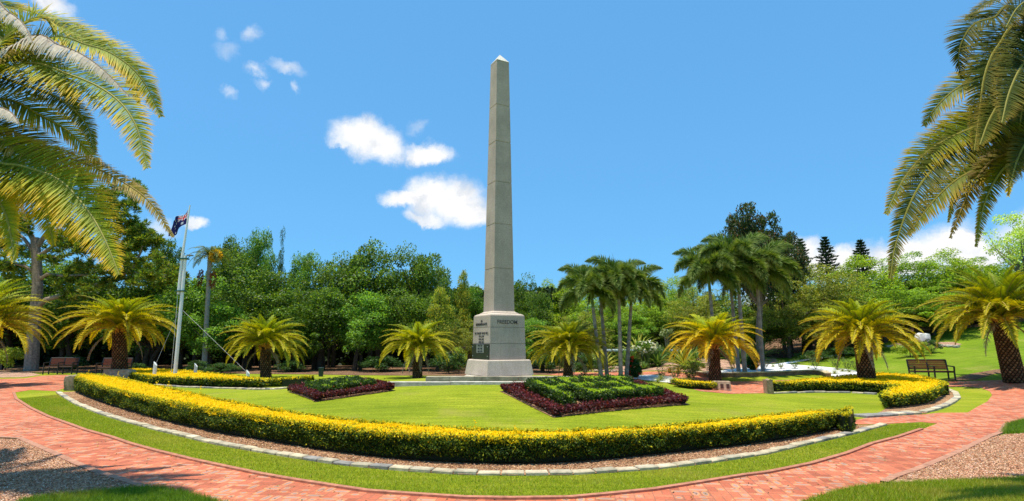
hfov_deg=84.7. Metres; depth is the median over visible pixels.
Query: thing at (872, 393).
edging stone
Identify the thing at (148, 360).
broadleaf tree
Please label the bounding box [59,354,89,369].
shrub
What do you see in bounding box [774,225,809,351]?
broadleaf tree
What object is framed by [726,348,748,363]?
agave
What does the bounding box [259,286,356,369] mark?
broadleaf tree
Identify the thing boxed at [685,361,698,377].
rose bush
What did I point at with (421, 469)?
edging stone
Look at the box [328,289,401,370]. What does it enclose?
broadleaf tree
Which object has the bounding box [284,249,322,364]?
broadleaf tree
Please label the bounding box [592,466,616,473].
edging stone
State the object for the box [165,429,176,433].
edging stone
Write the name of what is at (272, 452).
edging stone
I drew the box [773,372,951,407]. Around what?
golden hedge
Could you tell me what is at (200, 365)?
shrub
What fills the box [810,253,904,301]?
broadleaf tree
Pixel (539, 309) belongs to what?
broadleaf tree
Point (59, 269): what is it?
broadleaf tree
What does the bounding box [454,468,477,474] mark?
edging stone
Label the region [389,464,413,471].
edging stone
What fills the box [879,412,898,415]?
edging stone
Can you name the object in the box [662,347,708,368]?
agave
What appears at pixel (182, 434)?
edging stone
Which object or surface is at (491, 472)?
edging stone
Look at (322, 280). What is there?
broadleaf tree
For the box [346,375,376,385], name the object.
letter hedge
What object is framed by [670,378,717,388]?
golden hedge
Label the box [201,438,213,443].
edging stone
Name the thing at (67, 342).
broadleaf tree
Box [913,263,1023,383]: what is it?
date palm
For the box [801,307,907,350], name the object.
broadleaf tree
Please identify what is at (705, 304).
broadleaf tree
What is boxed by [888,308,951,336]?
broadleaf tree
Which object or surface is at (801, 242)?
norfolk pine
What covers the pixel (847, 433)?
edging stone
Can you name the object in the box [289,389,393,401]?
mulch bed
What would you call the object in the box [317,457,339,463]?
edging stone
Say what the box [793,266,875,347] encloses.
broadleaf tree
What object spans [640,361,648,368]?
spiky plant
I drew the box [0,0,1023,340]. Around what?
sky
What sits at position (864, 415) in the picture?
edging stone
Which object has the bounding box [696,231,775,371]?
foxtail palm
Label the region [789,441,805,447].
edging stone
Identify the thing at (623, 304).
foxtail palm
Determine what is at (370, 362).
shrub
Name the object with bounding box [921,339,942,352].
shrub
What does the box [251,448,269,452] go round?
edging stone
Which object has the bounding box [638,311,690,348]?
broadleaf tree
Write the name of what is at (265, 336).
date palm
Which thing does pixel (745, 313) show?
broadleaf tree
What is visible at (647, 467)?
edging stone
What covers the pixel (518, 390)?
maroon border hedge
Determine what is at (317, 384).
letter hedge
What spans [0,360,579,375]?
forest floor
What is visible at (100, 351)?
undergrowth
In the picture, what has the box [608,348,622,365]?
agave
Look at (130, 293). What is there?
broadleaf tree
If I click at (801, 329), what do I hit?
broadleaf tree
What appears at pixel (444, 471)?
edging stone
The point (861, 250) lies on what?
norfolk pine
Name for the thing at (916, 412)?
edging stone
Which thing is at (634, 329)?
broadleaf tree
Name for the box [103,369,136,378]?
sandstone block
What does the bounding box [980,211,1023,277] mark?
broadleaf tree
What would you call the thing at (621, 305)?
broadleaf tree
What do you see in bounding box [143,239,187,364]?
broadleaf tree
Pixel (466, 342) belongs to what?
broadleaf tree
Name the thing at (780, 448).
edging stone
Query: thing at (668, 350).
spiky plant
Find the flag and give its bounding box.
[168,210,187,235]
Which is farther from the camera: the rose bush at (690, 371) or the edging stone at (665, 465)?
the rose bush at (690, 371)
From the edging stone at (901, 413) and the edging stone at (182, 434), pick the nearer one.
the edging stone at (182, 434)
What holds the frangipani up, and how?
on the garden bed at (725, 364)
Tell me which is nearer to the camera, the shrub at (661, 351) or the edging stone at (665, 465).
the edging stone at (665, 465)
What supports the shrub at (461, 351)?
on the forest floor at (337, 370)
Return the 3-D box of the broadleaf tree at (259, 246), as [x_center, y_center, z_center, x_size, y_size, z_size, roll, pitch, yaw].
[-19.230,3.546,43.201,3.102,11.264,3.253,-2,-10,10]
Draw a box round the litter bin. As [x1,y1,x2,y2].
[319,367,323,376]
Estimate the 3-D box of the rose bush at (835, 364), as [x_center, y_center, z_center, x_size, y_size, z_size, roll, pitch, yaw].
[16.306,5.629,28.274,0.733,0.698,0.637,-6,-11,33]
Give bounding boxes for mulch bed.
[0,372,39,376]
[0,439,123,500]
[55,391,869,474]
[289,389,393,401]
[501,389,687,416]
[881,392,952,412]
[892,342,960,346]
[894,434,1023,481]
[951,369,1000,379]
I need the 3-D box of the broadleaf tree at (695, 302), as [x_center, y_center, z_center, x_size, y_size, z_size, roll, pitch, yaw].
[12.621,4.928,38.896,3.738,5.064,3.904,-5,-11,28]
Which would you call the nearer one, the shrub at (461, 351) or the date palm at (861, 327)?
the date palm at (861, 327)
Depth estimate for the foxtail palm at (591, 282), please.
25.32 m
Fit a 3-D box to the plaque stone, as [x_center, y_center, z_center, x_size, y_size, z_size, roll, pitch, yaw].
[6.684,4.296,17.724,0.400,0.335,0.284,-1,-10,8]
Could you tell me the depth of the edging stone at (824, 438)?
9.47 m
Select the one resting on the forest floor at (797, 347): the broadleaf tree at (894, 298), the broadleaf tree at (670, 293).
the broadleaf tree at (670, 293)
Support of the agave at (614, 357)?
on the garden bed at (725, 364)
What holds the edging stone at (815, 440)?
on the lawn at (488, 406)
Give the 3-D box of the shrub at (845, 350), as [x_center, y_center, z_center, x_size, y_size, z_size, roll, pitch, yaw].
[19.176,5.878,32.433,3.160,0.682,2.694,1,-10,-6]
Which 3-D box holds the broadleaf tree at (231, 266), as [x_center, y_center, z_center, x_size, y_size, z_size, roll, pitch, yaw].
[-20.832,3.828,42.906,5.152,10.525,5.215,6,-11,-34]
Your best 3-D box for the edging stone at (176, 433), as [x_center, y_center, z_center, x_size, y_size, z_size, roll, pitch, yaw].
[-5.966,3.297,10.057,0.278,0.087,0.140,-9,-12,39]
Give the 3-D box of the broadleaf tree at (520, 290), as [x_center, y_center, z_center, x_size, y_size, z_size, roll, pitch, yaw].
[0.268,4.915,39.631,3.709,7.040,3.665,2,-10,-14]
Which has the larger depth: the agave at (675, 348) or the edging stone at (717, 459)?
the agave at (675, 348)
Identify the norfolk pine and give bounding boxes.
[797,238,814,280]
[814,236,839,275]
[851,238,878,275]
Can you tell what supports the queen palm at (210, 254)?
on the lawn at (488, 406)
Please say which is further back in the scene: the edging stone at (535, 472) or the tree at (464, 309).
the tree at (464, 309)
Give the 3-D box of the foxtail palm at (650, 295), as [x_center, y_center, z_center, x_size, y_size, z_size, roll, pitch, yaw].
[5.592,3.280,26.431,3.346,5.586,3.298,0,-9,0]
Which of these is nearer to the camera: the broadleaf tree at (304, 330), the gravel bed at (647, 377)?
the gravel bed at (647, 377)
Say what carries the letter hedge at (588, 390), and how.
on the mulch bed at (531, 404)
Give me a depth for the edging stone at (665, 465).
7.37 m
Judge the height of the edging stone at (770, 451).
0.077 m
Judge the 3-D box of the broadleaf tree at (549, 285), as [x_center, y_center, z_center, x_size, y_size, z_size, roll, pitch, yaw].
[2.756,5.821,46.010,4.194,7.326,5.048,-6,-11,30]
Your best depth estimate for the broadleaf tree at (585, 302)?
46.13 m
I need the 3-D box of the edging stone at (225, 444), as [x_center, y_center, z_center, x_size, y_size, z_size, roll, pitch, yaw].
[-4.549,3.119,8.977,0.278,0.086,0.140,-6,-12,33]
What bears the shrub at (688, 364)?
on the garden bed at (725, 364)
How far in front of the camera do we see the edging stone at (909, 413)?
12.95 m
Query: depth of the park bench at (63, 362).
31.07 m
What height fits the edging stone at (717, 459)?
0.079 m
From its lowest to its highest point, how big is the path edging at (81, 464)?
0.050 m
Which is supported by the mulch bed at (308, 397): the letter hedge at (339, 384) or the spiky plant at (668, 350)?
the letter hedge at (339, 384)
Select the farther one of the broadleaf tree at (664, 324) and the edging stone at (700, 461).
the broadleaf tree at (664, 324)
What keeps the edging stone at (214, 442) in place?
on the lawn at (488, 406)
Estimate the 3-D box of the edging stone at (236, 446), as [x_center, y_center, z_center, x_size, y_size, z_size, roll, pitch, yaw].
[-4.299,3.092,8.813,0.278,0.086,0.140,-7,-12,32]
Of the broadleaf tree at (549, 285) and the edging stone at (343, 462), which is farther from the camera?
the broadleaf tree at (549, 285)
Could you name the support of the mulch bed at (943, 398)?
on the lawn at (488, 406)
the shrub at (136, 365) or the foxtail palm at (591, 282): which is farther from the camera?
the shrub at (136, 365)
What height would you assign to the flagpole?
8.128 m
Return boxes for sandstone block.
[63,374,79,390]
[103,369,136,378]
[762,378,773,393]
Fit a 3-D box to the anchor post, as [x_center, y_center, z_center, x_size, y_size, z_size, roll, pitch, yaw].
[-15.691,5.332,24.659,0.144,0.904,0.144,0,-9,0]
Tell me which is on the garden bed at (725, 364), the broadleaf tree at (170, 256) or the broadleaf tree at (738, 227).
the broadleaf tree at (738, 227)
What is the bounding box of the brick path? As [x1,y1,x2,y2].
[0,371,1023,500]
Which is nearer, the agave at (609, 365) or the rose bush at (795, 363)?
the rose bush at (795, 363)
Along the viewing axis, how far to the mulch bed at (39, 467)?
6.85 m
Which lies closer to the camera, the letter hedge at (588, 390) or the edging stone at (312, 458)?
the edging stone at (312, 458)
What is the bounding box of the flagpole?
[156,205,234,372]
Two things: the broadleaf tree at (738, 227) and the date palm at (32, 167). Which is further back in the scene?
the broadleaf tree at (738, 227)
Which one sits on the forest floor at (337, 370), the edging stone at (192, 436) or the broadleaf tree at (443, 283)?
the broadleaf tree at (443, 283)
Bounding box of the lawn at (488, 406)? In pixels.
[0,322,1023,500]
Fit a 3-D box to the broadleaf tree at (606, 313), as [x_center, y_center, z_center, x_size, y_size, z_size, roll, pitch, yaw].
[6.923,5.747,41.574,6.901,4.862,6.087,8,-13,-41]
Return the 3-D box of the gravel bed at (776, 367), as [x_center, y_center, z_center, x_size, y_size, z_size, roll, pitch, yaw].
[13.148,5.838,27.193,8.662,0.370,5.478,8,-12,-39]
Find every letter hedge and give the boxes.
[303,379,335,392]
[318,377,351,389]
[332,376,366,387]
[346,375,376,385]
[524,376,576,404]
[554,375,617,402]
[579,374,643,400]
[603,374,664,397]
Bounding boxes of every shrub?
[0,346,24,369]
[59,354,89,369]
[128,363,150,368]
[183,360,210,370]
[202,362,241,372]
[272,360,306,371]
[358,355,405,371]
[428,350,466,372]
[452,346,467,371]
[531,351,563,372]
[563,352,603,373]
[650,347,670,357]
[680,360,706,370]
[794,350,833,358]
[820,347,854,356]
[890,339,922,356]
[916,341,934,354]
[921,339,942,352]
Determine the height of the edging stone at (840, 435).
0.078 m
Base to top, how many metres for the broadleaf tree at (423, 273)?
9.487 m
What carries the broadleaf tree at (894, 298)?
on the lawn at (488, 406)
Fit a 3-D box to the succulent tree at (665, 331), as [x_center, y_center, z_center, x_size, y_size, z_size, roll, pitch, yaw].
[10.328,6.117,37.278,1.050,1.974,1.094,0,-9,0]
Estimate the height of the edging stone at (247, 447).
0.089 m
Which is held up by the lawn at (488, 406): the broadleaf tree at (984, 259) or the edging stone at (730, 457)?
the edging stone at (730, 457)
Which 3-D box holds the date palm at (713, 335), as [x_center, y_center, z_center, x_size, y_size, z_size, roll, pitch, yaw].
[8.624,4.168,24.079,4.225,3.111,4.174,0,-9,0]
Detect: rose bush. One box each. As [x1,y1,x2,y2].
[655,367,666,376]
[666,364,682,377]
[680,361,696,378]
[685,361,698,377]
[789,359,799,367]
[805,352,821,368]
[828,355,843,367]
[841,357,853,370]
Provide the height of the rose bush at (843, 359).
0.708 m
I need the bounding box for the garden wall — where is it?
[694,370,831,377]
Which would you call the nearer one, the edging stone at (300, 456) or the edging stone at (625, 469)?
the edging stone at (625, 469)
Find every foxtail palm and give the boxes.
[556,264,630,375]
[565,259,626,374]
[584,254,649,375]
[597,263,666,375]
[672,247,754,319]
[692,242,768,371]
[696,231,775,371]
[719,239,803,370]
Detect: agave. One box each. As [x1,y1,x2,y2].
[590,352,617,369]
[607,348,623,364]
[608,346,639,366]
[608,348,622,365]
[622,333,654,358]
[637,352,661,366]
[648,347,669,367]
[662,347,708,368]
[664,344,689,363]
[675,344,707,363]
[719,345,734,358]
[726,343,766,361]
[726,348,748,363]
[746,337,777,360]
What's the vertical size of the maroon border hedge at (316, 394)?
0.489 m
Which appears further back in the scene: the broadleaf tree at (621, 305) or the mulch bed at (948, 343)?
the broadleaf tree at (621, 305)
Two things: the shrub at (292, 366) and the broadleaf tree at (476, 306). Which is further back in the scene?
the broadleaf tree at (476, 306)
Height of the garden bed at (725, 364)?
0.929 m
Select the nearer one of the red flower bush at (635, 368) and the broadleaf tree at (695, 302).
the red flower bush at (635, 368)
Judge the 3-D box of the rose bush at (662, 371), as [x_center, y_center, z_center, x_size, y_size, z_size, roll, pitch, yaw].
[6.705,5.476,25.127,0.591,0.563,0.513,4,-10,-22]
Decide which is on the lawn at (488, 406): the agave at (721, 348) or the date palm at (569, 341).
the date palm at (569, 341)
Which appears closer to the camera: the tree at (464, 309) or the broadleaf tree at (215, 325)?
the broadleaf tree at (215, 325)
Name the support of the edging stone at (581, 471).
on the lawn at (488, 406)
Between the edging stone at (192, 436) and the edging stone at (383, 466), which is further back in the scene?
the edging stone at (192, 436)
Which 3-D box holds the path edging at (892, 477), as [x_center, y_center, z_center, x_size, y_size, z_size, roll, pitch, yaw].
[7.205,3.101,8.887,7.478,0.050,0.241,8,-12,-40]
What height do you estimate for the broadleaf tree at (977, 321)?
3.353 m
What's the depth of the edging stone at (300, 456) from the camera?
7.98 m
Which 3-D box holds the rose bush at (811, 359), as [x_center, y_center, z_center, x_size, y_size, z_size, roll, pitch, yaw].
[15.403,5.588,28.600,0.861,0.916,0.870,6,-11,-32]
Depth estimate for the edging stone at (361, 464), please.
7.43 m
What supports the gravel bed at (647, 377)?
on the lawn at (488, 406)
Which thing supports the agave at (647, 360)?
on the garden bed at (725, 364)
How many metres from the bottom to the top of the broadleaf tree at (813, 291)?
6.256 m
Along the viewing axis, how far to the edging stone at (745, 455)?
8.06 m
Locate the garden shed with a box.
[600,349,672,359]
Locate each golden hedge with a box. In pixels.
[73,370,857,462]
[129,368,313,386]
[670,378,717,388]
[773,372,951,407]
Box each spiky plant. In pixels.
[624,347,645,365]
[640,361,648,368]
[662,342,671,359]
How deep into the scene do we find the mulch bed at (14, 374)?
30.42 m
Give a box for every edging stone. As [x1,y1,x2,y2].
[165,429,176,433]
[172,431,185,435]
[178,433,191,437]
[185,434,200,438]
[193,437,207,441]
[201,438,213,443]
[209,440,225,444]
[218,442,235,446]
[229,444,243,448]
[240,445,258,450]
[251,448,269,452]
[263,450,281,454]
[276,451,293,456]
[289,453,309,459]
[303,456,323,461]
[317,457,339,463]
[333,460,353,465]
[351,461,373,467]
[369,463,392,469]
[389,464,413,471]
[410,466,433,472]
[432,468,455,474]
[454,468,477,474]
[478,470,500,475]
[502,470,523,475]
[525,470,547,475]
[549,469,571,475]
[571,469,594,474]
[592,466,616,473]
[615,466,637,471]
[634,464,658,470]
[655,463,676,468]
[672,460,694,466]
[689,458,711,464]
[706,457,725,462]
[719,454,740,460]
[734,452,754,458]
[750,451,767,455]
[760,449,777,453]
[770,446,787,451]
[782,445,796,449]
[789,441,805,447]
[799,440,814,445]
[810,438,822,443]
[816,436,830,441]
[826,434,838,439]
[833,433,845,437]
[840,431,852,435]
[854,413,874,417]
[858,427,870,430]
[862,413,882,416]
[863,392,876,394]
[874,413,890,416]
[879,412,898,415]
[888,411,906,415]
[896,411,913,414]
[903,410,921,414]
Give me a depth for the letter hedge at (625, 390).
13.77 m
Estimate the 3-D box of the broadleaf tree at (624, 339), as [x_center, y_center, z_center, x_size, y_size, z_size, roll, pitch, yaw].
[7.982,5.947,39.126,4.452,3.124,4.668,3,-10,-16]
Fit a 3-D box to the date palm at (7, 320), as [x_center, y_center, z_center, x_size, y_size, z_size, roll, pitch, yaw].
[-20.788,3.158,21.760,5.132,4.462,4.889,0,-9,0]
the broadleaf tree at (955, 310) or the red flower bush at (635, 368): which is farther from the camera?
the broadleaf tree at (955, 310)
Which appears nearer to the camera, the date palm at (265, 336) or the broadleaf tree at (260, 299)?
the date palm at (265, 336)
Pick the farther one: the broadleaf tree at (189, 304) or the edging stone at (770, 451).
the broadleaf tree at (189, 304)
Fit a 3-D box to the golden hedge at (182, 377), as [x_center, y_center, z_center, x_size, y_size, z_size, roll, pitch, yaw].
[-13.966,5.327,24.117,18.938,0.605,3.155,-8,-12,40]
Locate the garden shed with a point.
(608, 350)
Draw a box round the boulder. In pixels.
[914,333,930,341]
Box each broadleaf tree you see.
[0,251,126,359]
[0,279,88,366]
[12,286,111,368]
[85,260,214,367]
[96,305,202,367]
[142,273,233,368]
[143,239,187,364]
[171,299,254,369]
[202,264,305,368]
[205,234,240,362]
[210,237,264,365]
[242,226,277,365]
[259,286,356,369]
[271,316,322,370]
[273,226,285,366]
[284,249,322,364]
[292,251,371,366]
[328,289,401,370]
[329,236,431,366]
[367,286,462,351]
[381,240,467,366]
[423,286,455,371]
[424,276,459,367]
[441,318,473,367]
[453,282,483,358]
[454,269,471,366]
[514,272,536,342]
[514,289,554,368]
[524,317,558,371]
[526,277,559,325]
[545,285,598,354]
[558,311,614,353]
[559,293,598,318]
[562,298,636,355]
[585,301,642,345]
[598,313,657,348]
[611,304,681,346]
[623,289,688,346]
[637,275,700,347]
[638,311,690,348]
[659,295,749,356]
[660,277,702,346]
[668,286,719,355]
[694,289,753,350]
[694,293,764,350]
[710,202,800,360]
[739,309,803,350]
[744,262,856,351]
[744,283,825,357]
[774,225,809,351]
[775,302,853,352]
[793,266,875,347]
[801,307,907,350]
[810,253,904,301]
[842,284,946,342]
[862,251,965,306]
[884,286,978,336]
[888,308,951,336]
[906,278,1023,323]
[907,247,1013,321]
[910,302,973,326]
[933,256,1006,286]
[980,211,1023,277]
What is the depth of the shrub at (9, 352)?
35.27 m
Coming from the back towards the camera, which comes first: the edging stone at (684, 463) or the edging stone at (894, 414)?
the edging stone at (894, 414)
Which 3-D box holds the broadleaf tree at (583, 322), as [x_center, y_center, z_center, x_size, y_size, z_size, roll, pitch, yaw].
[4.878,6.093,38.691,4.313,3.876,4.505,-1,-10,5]
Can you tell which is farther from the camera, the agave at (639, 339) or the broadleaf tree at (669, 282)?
the broadleaf tree at (669, 282)
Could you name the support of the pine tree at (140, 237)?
on the mulch bed at (14, 374)
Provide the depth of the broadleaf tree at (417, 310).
34.55 m
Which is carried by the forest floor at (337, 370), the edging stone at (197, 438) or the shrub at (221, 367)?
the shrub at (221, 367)
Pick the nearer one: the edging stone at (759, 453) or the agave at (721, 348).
the edging stone at (759, 453)
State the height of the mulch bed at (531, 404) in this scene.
0.339 m
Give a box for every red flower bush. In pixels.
[624,356,642,377]
[746,356,758,369]
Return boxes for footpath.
[779,350,872,363]
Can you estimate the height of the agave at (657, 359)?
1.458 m
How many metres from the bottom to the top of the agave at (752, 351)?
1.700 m
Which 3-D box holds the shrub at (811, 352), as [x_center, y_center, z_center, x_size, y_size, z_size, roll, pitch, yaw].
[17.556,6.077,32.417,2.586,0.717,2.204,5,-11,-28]
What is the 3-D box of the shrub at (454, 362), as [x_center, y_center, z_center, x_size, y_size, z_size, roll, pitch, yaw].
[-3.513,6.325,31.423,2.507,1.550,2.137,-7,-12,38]
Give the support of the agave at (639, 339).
on the garden bed at (725, 364)
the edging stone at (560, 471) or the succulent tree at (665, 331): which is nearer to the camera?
the edging stone at (560, 471)
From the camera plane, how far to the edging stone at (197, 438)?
9.47 m
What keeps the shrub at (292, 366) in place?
on the forest floor at (337, 370)
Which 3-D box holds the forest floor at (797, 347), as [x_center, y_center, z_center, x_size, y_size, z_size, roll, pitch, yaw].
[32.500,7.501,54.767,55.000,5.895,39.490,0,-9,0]
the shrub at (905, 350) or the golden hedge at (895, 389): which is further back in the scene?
the shrub at (905, 350)
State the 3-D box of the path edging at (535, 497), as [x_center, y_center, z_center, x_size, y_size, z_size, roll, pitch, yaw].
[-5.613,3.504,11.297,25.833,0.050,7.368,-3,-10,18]
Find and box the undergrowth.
[4,274,998,365]
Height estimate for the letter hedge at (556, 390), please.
0.579 m
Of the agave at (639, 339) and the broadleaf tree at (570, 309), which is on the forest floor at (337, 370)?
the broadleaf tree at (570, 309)
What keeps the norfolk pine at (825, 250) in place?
on the forest floor at (337, 370)
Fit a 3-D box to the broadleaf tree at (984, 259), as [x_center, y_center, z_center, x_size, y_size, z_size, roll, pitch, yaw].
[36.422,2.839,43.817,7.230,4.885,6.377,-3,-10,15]
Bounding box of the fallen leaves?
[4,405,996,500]
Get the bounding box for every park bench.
[42,357,79,374]
[95,358,133,373]
[906,359,955,379]
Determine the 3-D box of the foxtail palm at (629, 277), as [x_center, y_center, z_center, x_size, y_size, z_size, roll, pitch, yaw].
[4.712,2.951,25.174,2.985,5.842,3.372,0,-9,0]
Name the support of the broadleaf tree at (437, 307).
on the forest floor at (337, 370)
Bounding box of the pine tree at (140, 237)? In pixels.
[0,161,191,370]
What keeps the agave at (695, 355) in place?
on the garden bed at (725, 364)
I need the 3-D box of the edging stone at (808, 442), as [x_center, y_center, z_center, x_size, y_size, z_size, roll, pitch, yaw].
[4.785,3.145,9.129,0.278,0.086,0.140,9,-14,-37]
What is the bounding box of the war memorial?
[389,55,567,386]
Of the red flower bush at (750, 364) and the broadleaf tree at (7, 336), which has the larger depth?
the broadleaf tree at (7, 336)
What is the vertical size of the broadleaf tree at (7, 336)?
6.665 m
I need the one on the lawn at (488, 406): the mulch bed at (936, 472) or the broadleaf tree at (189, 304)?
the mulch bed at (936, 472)
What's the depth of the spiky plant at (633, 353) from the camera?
31.59 m
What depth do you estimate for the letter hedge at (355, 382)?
15.19 m
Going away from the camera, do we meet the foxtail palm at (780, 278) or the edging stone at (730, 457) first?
the edging stone at (730, 457)
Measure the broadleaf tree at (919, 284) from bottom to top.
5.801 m
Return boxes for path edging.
[0,436,147,486]
[12,392,923,499]
[880,423,1005,481]
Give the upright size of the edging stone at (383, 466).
0.088 m
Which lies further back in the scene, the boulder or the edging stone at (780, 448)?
the boulder
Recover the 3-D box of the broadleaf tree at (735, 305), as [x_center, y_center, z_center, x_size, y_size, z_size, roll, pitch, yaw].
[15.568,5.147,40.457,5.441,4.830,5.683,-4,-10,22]
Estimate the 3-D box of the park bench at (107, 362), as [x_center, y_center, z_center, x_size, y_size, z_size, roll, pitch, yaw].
[-20.654,6.042,29.177,1.504,0.900,0.611,1,-10,-4]
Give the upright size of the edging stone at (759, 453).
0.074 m
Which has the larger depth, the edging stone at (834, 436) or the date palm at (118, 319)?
the date palm at (118, 319)
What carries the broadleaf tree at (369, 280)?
on the forest floor at (337, 370)
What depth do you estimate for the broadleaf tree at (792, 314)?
34.82 m
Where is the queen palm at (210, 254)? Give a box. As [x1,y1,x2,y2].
[187,246,231,371]
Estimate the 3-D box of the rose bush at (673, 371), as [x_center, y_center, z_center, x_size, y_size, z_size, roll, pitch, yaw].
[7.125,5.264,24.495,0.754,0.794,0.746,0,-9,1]
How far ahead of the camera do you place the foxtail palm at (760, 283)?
28.14 m
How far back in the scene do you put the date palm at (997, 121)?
6.45 m
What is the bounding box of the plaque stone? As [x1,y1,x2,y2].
[717,381,731,390]
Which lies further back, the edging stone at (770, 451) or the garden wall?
the garden wall
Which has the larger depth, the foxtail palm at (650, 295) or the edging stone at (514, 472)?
the foxtail palm at (650, 295)
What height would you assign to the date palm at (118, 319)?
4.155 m
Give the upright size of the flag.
1.318 m
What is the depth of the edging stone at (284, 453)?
8.14 m
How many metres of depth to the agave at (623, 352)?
34.27 m
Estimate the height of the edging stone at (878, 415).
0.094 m
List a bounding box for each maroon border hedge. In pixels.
[286,376,394,399]
[500,379,688,414]
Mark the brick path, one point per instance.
(1002, 404)
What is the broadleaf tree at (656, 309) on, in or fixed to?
on the forest floor at (797, 347)
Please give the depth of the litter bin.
27.98 m
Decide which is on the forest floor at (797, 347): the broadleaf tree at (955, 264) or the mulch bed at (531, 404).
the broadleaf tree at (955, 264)
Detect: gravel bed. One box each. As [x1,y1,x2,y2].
[630,375,671,382]
[721,364,856,375]
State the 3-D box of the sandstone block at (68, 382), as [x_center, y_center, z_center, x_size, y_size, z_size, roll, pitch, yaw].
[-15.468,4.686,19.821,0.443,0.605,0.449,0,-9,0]
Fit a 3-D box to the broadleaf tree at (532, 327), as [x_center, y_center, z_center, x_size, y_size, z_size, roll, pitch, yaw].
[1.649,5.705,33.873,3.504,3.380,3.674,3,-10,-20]
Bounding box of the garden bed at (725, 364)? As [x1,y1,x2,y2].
[560,354,778,371]
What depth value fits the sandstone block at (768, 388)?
17.69 m
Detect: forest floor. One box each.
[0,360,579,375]
[671,310,1023,358]
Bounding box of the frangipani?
[631,340,657,359]
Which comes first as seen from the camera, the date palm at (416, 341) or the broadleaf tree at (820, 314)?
the date palm at (416, 341)
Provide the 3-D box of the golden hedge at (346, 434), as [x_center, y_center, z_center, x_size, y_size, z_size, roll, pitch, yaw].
[-5.847,3.439,13.129,25.020,0.682,6.763,-4,-10,22]
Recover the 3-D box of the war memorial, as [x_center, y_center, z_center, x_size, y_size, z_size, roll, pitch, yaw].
[-0.370,-1.370,18.041,6.292,11.046,3.038,0,-9,0]
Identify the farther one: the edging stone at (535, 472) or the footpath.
the footpath
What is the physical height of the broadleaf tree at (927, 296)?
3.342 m
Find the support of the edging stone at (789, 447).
on the lawn at (488, 406)
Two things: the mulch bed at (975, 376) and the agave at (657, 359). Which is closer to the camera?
the mulch bed at (975, 376)
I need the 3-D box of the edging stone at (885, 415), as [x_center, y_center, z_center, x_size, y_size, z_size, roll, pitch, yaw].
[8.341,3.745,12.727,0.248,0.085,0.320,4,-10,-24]
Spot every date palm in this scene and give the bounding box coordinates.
[0,0,174,278]
[0,277,60,360]
[52,294,178,368]
[216,314,310,377]
[379,321,458,378]
[525,318,615,375]
[662,312,763,380]
[798,297,931,378]
[883,0,1023,279]
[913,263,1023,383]
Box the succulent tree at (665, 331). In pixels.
[659,328,674,346]
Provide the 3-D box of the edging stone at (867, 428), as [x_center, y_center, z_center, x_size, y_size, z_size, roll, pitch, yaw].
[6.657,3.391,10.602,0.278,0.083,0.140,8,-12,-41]
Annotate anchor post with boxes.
[152,362,156,373]
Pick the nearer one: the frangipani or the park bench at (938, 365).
the park bench at (938, 365)
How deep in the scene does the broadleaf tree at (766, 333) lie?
35.85 m
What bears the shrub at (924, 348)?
on the lawn at (488, 406)
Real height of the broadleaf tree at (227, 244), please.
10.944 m
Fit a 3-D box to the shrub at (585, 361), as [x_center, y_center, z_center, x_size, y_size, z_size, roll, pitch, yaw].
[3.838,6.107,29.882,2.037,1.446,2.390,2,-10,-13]
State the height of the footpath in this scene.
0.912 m
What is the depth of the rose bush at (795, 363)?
29.02 m
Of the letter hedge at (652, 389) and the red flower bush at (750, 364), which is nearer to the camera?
the letter hedge at (652, 389)
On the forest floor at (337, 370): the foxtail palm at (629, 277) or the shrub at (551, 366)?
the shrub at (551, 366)

